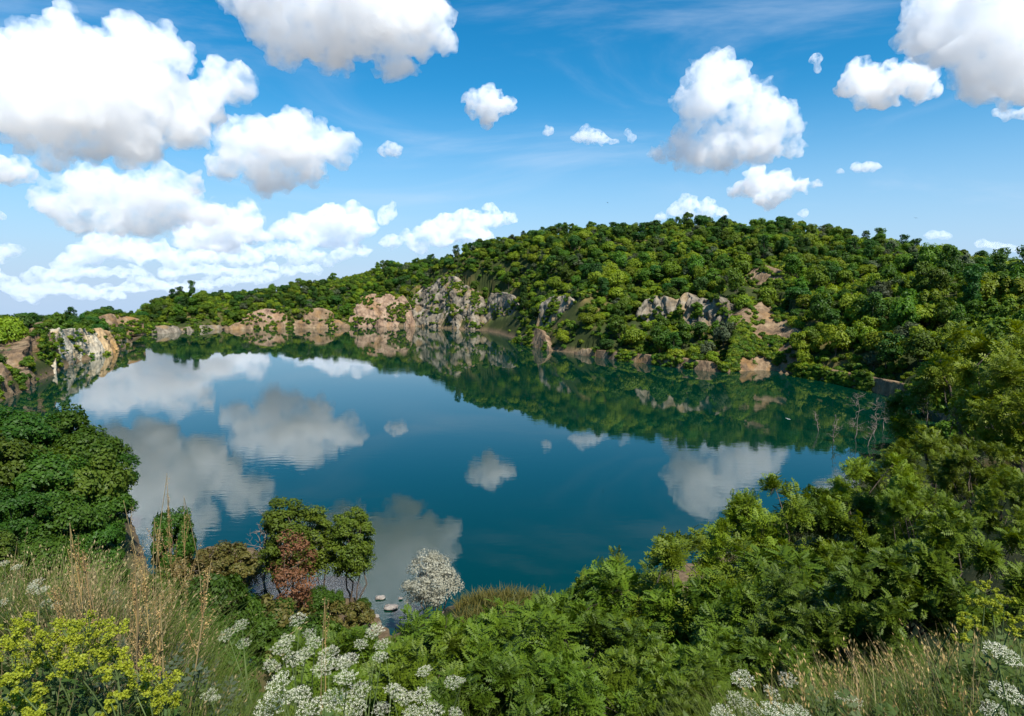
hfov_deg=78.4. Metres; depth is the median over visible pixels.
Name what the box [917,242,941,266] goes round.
broadleaf tree
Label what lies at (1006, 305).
broadleaf tree
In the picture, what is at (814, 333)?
tall tree
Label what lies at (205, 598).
dry stalk
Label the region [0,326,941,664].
lake water
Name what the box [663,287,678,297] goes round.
broadleaf tree
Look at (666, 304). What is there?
rock outcrop
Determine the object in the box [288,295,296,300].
broadleaf tree
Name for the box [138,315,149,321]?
broadleaf tree
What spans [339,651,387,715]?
umbel flower
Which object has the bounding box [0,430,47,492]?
bank tree
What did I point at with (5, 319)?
broadleaf tree
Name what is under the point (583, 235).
broadleaf tree
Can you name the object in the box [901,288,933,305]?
broadleaf tree
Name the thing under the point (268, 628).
bank tree
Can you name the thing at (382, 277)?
broadleaf tree
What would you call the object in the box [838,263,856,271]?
broadleaf tree
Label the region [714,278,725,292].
tall tree
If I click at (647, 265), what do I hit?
broadleaf tree
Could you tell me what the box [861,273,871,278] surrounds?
shrub
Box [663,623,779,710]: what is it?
locust bush
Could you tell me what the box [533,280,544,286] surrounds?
broadleaf tree
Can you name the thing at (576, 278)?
broadleaf tree
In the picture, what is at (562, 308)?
grey bluff
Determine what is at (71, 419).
bank tree
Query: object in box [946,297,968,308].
broadleaf tree
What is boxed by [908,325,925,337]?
broadleaf tree
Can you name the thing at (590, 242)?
broadleaf tree
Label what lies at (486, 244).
broadleaf tree
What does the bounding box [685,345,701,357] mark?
broadleaf tree
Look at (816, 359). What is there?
shrub
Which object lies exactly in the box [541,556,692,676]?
locust bush
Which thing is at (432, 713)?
umbel flower
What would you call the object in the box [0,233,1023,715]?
ground
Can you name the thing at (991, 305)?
broadleaf tree
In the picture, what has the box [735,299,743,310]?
broadleaf tree
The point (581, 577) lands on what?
locust tree
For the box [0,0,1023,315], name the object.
sky
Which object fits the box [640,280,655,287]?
broadleaf tree
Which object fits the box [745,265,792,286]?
bare bank
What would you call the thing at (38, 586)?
umbel flower
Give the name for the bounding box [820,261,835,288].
tall tree
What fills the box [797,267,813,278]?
broadleaf tree
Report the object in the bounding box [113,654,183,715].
yellow wildflower
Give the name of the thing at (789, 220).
tall tree
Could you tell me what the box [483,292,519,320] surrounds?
grey rock bluff
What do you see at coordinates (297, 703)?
umbel flower
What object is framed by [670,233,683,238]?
broadleaf tree
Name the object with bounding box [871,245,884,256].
broadleaf tree
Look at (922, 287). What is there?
broadleaf tree
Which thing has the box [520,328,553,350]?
rock outcrop
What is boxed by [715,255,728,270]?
tall tree
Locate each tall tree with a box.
[25,312,41,322]
[63,320,73,328]
[187,280,195,294]
[311,287,317,299]
[318,285,325,295]
[338,306,345,317]
[344,304,351,314]
[387,282,393,290]
[416,269,423,279]
[422,277,430,284]
[481,287,488,296]
[494,243,501,254]
[503,271,512,288]
[520,278,528,298]
[520,292,527,309]
[544,257,552,275]
[555,254,564,270]
[556,266,562,278]
[596,232,605,246]
[597,277,609,295]
[608,315,626,338]
[613,309,625,334]
[624,229,632,238]
[638,252,651,267]
[654,220,660,230]
[655,253,664,262]
[664,332,682,349]
[669,241,677,253]
[682,212,693,225]
[685,220,692,228]
[697,228,707,238]
[705,268,721,281]
[713,226,720,238]
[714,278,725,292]
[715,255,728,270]
[719,215,728,225]
[726,267,743,293]
[728,294,737,303]
[756,234,769,258]
[777,216,785,226]
[779,236,789,252]
[782,254,800,274]
[786,218,793,229]
[808,329,820,343]
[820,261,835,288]
[823,308,839,330]
[829,226,842,238]
[839,289,851,297]
[844,327,858,349]
[845,237,860,254]
[845,263,859,282]
[861,282,873,296]
[861,291,887,327]
[862,241,874,257]
[876,238,885,245]
[878,255,892,267]
[886,362,897,373]
[913,261,935,284]
[924,267,952,293]
[935,244,961,276]
[946,311,974,337]
[951,283,959,292]
[961,264,986,302]
[965,299,978,314]
[974,257,988,267]
[983,316,1020,347]
[989,247,1010,272]
[996,271,1009,283]
[1010,309,1023,338]
[1014,244,1023,267]
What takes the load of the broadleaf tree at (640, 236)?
on the ground at (502, 325)
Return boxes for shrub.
[4,364,12,370]
[566,320,575,327]
[579,282,588,288]
[587,304,597,312]
[588,283,598,289]
[596,319,604,324]
[625,283,634,291]
[669,319,677,325]
[769,261,778,266]
[813,356,820,363]
[816,286,824,292]
[825,283,839,292]
[845,352,862,361]
[852,363,866,369]
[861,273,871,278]
[889,283,907,296]
[903,279,912,288]
[903,371,913,375]
[905,271,914,278]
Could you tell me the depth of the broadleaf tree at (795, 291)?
251.00 m
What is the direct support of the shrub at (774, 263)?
on the ground at (502, 325)
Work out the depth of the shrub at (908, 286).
230.45 m
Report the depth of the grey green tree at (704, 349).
240.50 m
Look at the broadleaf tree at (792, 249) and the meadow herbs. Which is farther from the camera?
the broadleaf tree at (792, 249)
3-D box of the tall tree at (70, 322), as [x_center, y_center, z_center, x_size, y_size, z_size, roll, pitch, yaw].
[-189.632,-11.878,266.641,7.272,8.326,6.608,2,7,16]
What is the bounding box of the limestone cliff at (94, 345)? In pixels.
[49,328,104,373]
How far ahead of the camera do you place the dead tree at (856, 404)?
125.05 m
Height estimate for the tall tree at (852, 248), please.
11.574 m
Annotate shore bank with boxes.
[222,319,349,329]
[574,348,729,372]
[793,368,924,401]
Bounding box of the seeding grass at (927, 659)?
[690,627,1023,715]
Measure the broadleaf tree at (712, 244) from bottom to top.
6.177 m
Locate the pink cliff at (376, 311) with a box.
[348,294,414,326]
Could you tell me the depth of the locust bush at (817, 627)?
13.50 m
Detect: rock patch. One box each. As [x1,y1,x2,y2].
[242,308,286,321]
[303,308,333,320]
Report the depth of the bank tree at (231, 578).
39.41 m
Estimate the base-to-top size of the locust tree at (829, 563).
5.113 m
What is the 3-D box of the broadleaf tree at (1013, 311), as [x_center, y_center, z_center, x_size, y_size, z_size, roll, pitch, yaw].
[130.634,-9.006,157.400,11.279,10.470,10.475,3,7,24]
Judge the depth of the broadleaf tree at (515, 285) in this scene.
422.62 m
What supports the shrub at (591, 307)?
on the ground at (502, 325)
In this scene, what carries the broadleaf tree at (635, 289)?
on the ground at (502, 325)
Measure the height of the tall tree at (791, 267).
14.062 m
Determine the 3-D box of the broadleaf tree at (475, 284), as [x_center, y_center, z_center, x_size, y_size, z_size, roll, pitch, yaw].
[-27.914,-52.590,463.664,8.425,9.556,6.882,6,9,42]
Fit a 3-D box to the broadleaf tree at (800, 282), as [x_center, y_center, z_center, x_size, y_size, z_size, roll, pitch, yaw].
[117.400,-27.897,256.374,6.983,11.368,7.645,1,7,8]
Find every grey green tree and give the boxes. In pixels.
[402,264,408,269]
[572,260,583,266]
[611,297,624,304]
[682,268,697,278]
[698,340,715,354]
[863,351,882,369]
[866,279,892,297]
[883,240,898,250]
[893,321,919,340]
[908,245,917,252]
[951,253,975,264]
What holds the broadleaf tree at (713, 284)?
on the ground at (502, 325)
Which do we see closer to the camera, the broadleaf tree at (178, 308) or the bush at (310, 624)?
the bush at (310, 624)
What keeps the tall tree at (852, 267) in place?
on the ground at (502, 325)
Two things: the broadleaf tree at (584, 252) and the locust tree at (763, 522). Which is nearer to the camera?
the locust tree at (763, 522)
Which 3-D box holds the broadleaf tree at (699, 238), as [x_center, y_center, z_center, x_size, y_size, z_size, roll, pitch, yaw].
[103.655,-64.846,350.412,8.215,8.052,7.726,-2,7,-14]
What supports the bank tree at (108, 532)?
on the ground at (502, 325)
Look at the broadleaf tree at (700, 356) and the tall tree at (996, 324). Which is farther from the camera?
the broadleaf tree at (700, 356)
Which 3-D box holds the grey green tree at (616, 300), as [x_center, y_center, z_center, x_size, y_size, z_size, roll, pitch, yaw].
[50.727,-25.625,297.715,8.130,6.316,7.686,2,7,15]
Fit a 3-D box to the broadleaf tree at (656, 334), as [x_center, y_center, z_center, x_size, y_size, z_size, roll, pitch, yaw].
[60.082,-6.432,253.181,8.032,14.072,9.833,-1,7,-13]
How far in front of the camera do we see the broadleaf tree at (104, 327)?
308.11 m
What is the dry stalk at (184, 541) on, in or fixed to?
on the ground at (502, 325)
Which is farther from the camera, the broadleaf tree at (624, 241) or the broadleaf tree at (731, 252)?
the broadleaf tree at (624, 241)
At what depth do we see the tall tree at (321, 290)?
546.04 m
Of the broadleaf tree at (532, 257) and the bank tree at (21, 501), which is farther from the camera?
the broadleaf tree at (532, 257)
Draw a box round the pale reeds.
[212,561,553,625]
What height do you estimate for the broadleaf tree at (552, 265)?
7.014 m
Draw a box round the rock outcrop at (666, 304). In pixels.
[636,292,735,326]
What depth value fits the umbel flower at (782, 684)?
2.56 m
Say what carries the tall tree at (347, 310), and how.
on the ground at (502, 325)
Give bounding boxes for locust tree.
[566,561,637,644]
[601,546,635,597]
[615,524,788,651]
[630,559,687,612]
[690,494,790,586]
[721,472,880,601]
[769,483,903,590]
[810,538,891,599]
[824,452,934,552]
[874,479,974,554]
[875,424,964,512]
[879,375,1019,490]
[910,318,1023,468]
[926,431,1023,530]
[946,350,1023,504]
[968,464,1023,575]
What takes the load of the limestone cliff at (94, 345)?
on the ground at (502, 325)
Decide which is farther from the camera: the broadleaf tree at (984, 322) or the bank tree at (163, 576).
the broadleaf tree at (984, 322)
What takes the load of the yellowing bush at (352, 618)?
on the ground at (502, 325)
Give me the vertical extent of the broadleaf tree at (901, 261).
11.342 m
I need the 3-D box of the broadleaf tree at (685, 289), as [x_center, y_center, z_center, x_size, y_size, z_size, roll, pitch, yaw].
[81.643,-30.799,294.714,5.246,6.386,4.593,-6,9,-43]
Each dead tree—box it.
[246,525,269,581]
[247,509,268,589]
[812,412,819,430]
[826,415,843,440]
[845,393,868,438]
[864,422,878,445]
[867,397,886,432]
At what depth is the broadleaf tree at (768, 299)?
269.32 m
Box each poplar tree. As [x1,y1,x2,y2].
[257,497,312,600]
[296,505,333,592]
[322,505,376,602]
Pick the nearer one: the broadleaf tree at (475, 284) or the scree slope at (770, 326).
the scree slope at (770, 326)
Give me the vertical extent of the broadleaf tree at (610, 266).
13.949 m
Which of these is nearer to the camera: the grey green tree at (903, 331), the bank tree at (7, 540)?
the bank tree at (7, 540)
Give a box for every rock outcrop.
[0,362,24,394]
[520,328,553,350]
[636,292,735,326]
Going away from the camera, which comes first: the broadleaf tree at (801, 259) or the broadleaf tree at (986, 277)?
the broadleaf tree at (986, 277)
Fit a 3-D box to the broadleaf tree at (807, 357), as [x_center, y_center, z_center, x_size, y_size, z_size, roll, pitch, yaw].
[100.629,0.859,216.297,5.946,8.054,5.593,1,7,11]
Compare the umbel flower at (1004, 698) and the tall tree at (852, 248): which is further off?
the tall tree at (852, 248)
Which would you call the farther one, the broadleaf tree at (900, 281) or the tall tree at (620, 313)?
the tall tree at (620, 313)
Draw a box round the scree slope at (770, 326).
[731,301,802,372]
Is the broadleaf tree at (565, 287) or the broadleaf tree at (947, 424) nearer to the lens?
the broadleaf tree at (947, 424)
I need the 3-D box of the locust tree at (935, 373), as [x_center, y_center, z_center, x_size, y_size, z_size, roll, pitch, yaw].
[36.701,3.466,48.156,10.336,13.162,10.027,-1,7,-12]
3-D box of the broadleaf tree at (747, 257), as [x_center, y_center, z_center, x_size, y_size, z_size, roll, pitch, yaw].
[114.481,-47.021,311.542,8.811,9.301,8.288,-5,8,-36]
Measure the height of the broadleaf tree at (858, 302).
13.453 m
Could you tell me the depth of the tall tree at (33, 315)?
247.38 m
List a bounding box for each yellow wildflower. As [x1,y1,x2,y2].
[0,611,76,715]
[0,665,48,715]
[37,609,129,715]
[46,641,146,715]
[94,689,159,715]
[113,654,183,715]
[931,579,1018,686]
[932,611,987,705]
[978,611,1023,713]
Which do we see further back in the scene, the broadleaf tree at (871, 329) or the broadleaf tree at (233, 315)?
the broadleaf tree at (233, 315)
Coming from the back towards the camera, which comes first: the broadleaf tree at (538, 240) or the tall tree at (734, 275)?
the broadleaf tree at (538, 240)
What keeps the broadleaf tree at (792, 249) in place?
on the ground at (502, 325)
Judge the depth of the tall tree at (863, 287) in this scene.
235.82 m
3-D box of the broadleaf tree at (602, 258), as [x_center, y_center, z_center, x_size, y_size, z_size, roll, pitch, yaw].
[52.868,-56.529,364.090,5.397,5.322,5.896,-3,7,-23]
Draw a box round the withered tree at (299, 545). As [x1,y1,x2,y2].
[266,529,318,609]
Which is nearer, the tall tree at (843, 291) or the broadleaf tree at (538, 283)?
the tall tree at (843, 291)
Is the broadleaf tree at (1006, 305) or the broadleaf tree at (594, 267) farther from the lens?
the broadleaf tree at (594, 267)
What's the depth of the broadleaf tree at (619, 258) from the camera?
338.25 m
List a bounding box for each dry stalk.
[47,586,66,649]
[66,523,95,646]
[76,549,106,648]
[123,500,148,608]
[125,554,159,682]
[125,556,152,713]
[135,595,165,712]
[146,520,197,623]
[155,477,177,619]
[174,499,201,620]
[180,563,214,715]
[320,598,332,713]
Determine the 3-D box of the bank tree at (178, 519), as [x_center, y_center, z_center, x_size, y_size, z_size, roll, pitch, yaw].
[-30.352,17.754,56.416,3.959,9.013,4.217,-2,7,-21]
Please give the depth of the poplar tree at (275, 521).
55.62 m
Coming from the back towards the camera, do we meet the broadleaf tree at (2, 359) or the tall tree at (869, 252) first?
the tall tree at (869, 252)
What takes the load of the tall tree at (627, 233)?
on the ground at (502, 325)
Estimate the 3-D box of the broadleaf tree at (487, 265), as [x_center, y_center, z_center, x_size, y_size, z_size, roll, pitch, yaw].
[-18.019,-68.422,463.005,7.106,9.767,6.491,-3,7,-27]
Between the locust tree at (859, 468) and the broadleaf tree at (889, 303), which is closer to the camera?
the locust tree at (859, 468)
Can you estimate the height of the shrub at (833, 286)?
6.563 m
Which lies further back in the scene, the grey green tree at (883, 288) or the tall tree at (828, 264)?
the tall tree at (828, 264)
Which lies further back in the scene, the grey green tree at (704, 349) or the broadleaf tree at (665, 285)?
the broadleaf tree at (665, 285)
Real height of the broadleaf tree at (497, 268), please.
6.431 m
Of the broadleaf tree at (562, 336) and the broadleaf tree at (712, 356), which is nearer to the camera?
the broadleaf tree at (712, 356)
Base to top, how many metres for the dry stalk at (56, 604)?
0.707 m
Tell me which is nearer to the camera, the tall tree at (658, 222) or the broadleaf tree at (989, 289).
the broadleaf tree at (989, 289)
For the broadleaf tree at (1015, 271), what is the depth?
189.67 m
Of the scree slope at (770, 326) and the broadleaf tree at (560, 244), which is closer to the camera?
the scree slope at (770, 326)
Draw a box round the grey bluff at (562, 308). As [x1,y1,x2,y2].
[536,294,576,327]
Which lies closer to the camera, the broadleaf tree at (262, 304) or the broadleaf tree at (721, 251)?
the broadleaf tree at (721, 251)
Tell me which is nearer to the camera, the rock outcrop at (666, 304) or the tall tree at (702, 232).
the rock outcrop at (666, 304)
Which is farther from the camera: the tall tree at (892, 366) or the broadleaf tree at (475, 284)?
the broadleaf tree at (475, 284)
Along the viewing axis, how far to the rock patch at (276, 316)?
465.31 m
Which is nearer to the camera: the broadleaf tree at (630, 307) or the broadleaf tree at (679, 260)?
the broadleaf tree at (630, 307)
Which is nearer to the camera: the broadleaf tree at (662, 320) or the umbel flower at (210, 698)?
the umbel flower at (210, 698)
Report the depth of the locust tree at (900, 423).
51.02 m
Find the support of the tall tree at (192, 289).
on the ground at (502, 325)
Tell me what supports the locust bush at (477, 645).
on the ground at (502, 325)
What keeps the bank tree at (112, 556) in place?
on the ground at (502, 325)
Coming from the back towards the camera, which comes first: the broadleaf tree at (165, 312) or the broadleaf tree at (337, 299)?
the broadleaf tree at (337, 299)
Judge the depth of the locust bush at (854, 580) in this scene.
12.82 m
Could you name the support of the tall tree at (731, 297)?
on the ground at (502, 325)
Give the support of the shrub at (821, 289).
on the ground at (502, 325)
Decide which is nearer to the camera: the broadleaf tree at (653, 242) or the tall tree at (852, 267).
the tall tree at (852, 267)
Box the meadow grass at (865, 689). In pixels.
[0,562,1023,715]
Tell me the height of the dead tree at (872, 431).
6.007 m
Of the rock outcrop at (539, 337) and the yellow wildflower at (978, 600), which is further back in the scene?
the rock outcrop at (539, 337)
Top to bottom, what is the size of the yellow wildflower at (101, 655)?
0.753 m
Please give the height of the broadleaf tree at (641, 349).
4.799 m
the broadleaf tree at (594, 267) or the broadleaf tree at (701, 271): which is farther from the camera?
the broadleaf tree at (594, 267)
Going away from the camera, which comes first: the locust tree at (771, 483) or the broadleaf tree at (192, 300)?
the locust tree at (771, 483)
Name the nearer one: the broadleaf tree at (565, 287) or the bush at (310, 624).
the bush at (310, 624)
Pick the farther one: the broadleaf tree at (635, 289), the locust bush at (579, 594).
the broadleaf tree at (635, 289)
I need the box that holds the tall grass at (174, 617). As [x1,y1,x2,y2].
[0,530,326,715]
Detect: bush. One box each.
[154,550,223,586]
[190,539,240,576]
[213,541,262,584]
[249,623,396,715]
[252,592,322,670]
[268,610,349,668]
[273,622,435,715]
[327,599,375,632]
[334,625,482,715]
[395,603,509,676]
[399,548,464,618]
[419,596,571,697]
[420,650,566,715]
[424,596,588,715]
[491,593,666,702]
[495,647,645,715]
[528,567,633,647]
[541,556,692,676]
[554,641,689,715]
[614,641,730,715]
[656,663,759,715]
[659,542,862,677]
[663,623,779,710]
[701,630,834,715]
[740,562,924,705]
[819,541,990,681]
[887,500,1023,644]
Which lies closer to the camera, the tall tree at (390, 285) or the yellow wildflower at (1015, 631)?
the yellow wildflower at (1015, 631)
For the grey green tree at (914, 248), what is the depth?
305.39 m
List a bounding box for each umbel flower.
[0,561,50,671]
[25,578,86,634]
[200,688,221,715]
[219,620,273,715]
[254,670,322,715]
[262,639,313,715]
[281,613,315,715]
[305,637,351,715]
[318,669,369,715]
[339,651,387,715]
[354,622,390,715]
[374,683,430,715]
[401,699,461,715]
[416,665,465,715]
[711,701,811,715]
[728,669,761,715]
[764,672,798,704]
[832,691,863,712]
[980,641,1023,715]
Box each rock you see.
[99,313,143,336]
[375,595,385,599]
[384,604,398,609]
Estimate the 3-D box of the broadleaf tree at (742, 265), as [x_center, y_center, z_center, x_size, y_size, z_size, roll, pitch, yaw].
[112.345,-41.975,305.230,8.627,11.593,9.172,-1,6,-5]
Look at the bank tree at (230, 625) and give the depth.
23.13 m
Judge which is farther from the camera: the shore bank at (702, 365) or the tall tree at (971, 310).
the shore bank at (702, 365)
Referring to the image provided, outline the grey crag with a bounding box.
[404,276,486,329]
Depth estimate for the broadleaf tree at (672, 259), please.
325.85 m
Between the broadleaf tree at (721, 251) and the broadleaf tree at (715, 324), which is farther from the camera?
the broadleaf tree at (721, 251)
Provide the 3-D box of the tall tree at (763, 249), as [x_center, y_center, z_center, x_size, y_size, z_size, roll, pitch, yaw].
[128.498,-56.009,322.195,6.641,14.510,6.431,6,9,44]
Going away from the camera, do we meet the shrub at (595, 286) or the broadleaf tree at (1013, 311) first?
the broadleaf tree at (1013, 311)
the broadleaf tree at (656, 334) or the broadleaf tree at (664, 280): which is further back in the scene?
the broadleaf tree at (664, 280)
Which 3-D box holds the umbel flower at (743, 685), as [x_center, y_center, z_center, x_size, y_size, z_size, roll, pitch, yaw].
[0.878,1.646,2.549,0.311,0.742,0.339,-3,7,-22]
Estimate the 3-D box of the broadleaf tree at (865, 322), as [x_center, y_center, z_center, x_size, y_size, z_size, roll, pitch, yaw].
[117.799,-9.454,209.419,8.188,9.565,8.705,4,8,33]
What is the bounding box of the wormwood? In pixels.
[1,582,253,715]
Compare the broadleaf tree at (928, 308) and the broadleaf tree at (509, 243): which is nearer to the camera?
the broadleaf tree at (928, 308)
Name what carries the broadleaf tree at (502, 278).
on the ground at (502, 325)
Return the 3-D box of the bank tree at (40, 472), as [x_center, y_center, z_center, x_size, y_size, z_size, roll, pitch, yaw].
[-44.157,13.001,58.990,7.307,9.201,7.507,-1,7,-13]
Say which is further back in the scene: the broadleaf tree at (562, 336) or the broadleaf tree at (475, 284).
the broadleaf tree at (475, 284)
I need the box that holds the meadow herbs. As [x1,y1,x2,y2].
[0,580,1023,715]
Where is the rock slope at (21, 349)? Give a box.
[0,322,60,387]
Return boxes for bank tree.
[0,406,64,451]
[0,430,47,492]
[0,448,92,525]
[0,486,52,544]
[0,529,23,579]
[0,529,75,589]
[18,491,108,559]
[19,403,95,454]
[34,445,137,528]
[43,425,132,461]
[48,549,130,599]
[70,519,125,576]
[71,485,137,545]
[79,453,139,513]
[132,569,185,605]
[150,506,196,573]
[151,584,227,638]
[160,571,254,651]
[185,614,265,704]
[216,589,264,657]
[252,597,297,668]
[296,584,338,616]
[328,589,345,614]
[356,597,371,613]
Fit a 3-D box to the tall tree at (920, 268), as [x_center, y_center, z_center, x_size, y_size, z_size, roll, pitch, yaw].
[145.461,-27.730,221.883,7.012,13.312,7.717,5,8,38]
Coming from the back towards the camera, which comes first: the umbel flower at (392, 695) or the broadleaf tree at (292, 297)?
the broadleaf tree at (292, 297)
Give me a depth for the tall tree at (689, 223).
397.22 m
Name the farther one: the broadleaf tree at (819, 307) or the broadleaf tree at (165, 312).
the broadleaf tree at (165, 312)
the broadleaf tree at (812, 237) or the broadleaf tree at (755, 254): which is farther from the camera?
the broadleaf tree at (812, 237)
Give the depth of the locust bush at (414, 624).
22.26 m
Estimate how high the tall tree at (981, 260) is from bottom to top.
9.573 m
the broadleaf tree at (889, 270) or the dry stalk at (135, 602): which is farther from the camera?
the broadleaf tree at (889, 270)
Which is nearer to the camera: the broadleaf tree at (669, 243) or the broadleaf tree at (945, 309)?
the broadleaf tree at (945, 309)
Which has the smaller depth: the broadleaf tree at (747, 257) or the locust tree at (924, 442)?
the locust tree at (924, 442)
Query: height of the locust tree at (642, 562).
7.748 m
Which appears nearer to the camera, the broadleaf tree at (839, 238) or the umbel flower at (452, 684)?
the umbel flower at (452, 684)
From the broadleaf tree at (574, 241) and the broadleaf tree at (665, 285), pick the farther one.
the broadleaf tree at (574, 241)
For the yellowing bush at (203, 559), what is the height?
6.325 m
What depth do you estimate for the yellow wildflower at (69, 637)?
2.11 m
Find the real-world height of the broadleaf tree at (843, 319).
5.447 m
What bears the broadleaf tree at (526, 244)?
on the ground at (502, 325)
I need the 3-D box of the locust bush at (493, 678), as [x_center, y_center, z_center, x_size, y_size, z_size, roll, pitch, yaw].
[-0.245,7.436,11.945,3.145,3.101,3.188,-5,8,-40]
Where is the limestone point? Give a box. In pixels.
[94,328,132,353]
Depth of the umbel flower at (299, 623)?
2.74 m
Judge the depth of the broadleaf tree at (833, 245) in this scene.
322.30 m
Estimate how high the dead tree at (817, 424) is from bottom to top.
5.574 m
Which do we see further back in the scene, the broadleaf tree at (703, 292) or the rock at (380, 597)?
the broadleaf tree at (703, 292)
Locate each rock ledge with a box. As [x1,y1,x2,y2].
[144,325,181,334]
[181,325,222,331]
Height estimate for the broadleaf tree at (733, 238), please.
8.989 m
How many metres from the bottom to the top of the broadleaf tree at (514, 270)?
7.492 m
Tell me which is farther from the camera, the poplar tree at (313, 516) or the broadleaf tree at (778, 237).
the broadleaf tree at (778, 237)
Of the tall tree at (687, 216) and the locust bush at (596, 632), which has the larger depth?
the tall tree at (687, 216)
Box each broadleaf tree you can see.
[0,316,29,333]
[0,319,30,343]
[0,354,7,364]
[9,313,35,328]
[48,312,68,328]
[90,323,108,329]
[104,310,118,314]
[113,327,126,336]
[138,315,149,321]
[161,307,174,316]
[174,303,183,314]
[175,316,185,321]
[186,305,197,313]
[188,297,197,304]
[200,304,213,310]
[227,311,237,320]
[233,295,244,300]
[256,302,266,307]
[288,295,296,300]
[295,295,306,305]
[330,296,340,304]
[378,274,385,280]
[467,258,476,264]
[470,280,479,288]
[482,240,492,248]
[483,259,491,268]
[493,266,501,271]
[498,274,510,281]
[504,239,513,247]
[506,252,520,260]
[511,267,519,275]
[512,282,520,288]
[519,241,529,246]
[527,253,537,261]
[530,245,538,252]
[530,295,544,304]
[532,235,543,245]
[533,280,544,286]
[535,300,544,309]
[545,276,563,287]
[548,255,556,262]
[548,260,559,269]
[552,242,564,249]
[552,246,561,254]
[555,330,568,343]
[560,265,573,282]
[561,282,573,292]
[565,255,577,269]
[568,235,581,250]
[570,275,580,285]
[577,231,588,240]
[577,313,595,323]
[579,248,587,256]
[579,263,589,278]
[585,240,595,246]
[587,244,597,253]
[587,262,607,274]
[587,271,606,289]
[591,248,602,256]
[593,313,604,319]
[596,296,605,303]
[598,227,607,235]
[598,256,607,261]
[600,339,614,349]
[601,241,615,251]
[601,312,609,317]
[602,262,617,277]
[605,304,615,313]
[607,269,628,287]
[607,287,627,298]
[610,226,623,237]
[613,251,626,269]
[613,301,628,313]
[618,296,632,305]
[619,237,630,245]
[620,326,646,345]
[624,243,634,250]
[624,267,637,275]
[625,276,632,283]
[626,258,641,267]
[626,304,633,310]
[629,300,641,310]
[631,287,639,292]
[632,232,644,240]
[633,268,648,280]
[635,345,645,352]
[636,288,650,297]
[639,291,649,301]
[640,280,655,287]
[643,261,658,267]
[643,321,652,329]
[646,238,657,247]
[647,251,658,260]
[647,286,663,293]
[650,267,666,280]
[650,325,669,352]
[651,315,670,339]
[661,260,681,278]
[661,278,671,283]
[662,282,673,290]
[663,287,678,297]
[666,348,685,356]
[667,257,677,264]
[668,240,683,248]
[669,277,688,290]
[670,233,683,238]
[676,244,686,254]
[676,256,690,266]
[676,318,692,349]
[680,286,690,293]
[685,252,699,257]
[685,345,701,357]
[687,254,704,277]
[687,283,695,291]
[689,240,702,251]
[691,235,705,243]
[691,265,708,277]
[691,321,708,337]
[691,352,705,360]
[692,276,708,291]
[693,215,708,227]
[697,290,707,295]
[699,254,710,264]
[704,339,716,347]
[705,243,717,248]
[705,350,719,361]
[708,281,718,289]
[709,320,719,335]
[713,249,728,256]
[716,253,733,263]
[719,230,729,240]
[722,240,733,247]
[726,233,742,244]
[727,247,740,254]
[727,315,741,324]
[730,245,745,254]
[731,294,753,306]
[734,232,748,244]
[734,254,751,265]
[735,260,751,275]
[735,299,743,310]
[739,226,754,233]
[742,237,757,249]
[750,246,760,261]
[758,287,777,301]
[761,295,773,306]
[763,234,772,240]
[766,256,775,262]
[773,234,782,241]
[781,246,797,253]
[783,287,811,300]
[785,315,808,328]
[788,330,822,351]
[791,276,808,294]
[792,252,806,273]
[795,349,813,362]
[796,294,815,308]
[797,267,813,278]
[802,233,819,245]
[802,253,816,262]
[802,326,817,336]
[803,224,816,235]
[804,264,829,288]
[809,291,833,321]
[811,243,822,253]
[820,235,833,244]
[824,250,836,260]
[828,241,843,249]
[828,302,844,313]
[830,235,843,244]
[832,250,852,263]
[836,270,853,283]
[837,291,863,310]
[837,316,856,325]
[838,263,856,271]
[850,294,876,319]
[852,316,878,333]
[854,264,876,273]
[858,327,880,342]
[861,330,901,349]
[867,272,892,286]
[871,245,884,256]
[878,263,902,285]
[880,297,903,317]
[887,278,905,290]
[889,295,921,326]
[892,253,912,272]
[895,357,909,371]
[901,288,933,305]
[908,252,920,260]
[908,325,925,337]
[910,304,938,326]
[914,280,929,294]
[914,288,949,306]
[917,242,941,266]
[924,303,937,319]
[927,389,958,420]
[935,299,958,323]
[935,414,969,435]
[939,341,962,355]
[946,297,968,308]
[947,303,965,321]
[961,280,1002,300]
[962,272,999,285]
[973,297,1001,320]
[977,317,1000,331]
[991,297,1016,317]
[996,276,1023,296]
[1001,293,1018,301]
[1006,304,1023,317]
[1008,264,1023,291]
[1016,293,1023,308]
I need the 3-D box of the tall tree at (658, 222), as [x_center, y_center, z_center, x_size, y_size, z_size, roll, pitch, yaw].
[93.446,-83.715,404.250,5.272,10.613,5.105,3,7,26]
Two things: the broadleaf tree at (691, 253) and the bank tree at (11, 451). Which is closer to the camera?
the bank tree at (11, 451)
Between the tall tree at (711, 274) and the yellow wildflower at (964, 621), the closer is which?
the yellow wildflower at (964, 621)
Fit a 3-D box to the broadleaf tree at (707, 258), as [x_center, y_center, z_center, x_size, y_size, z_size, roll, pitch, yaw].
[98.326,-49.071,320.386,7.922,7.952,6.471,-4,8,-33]

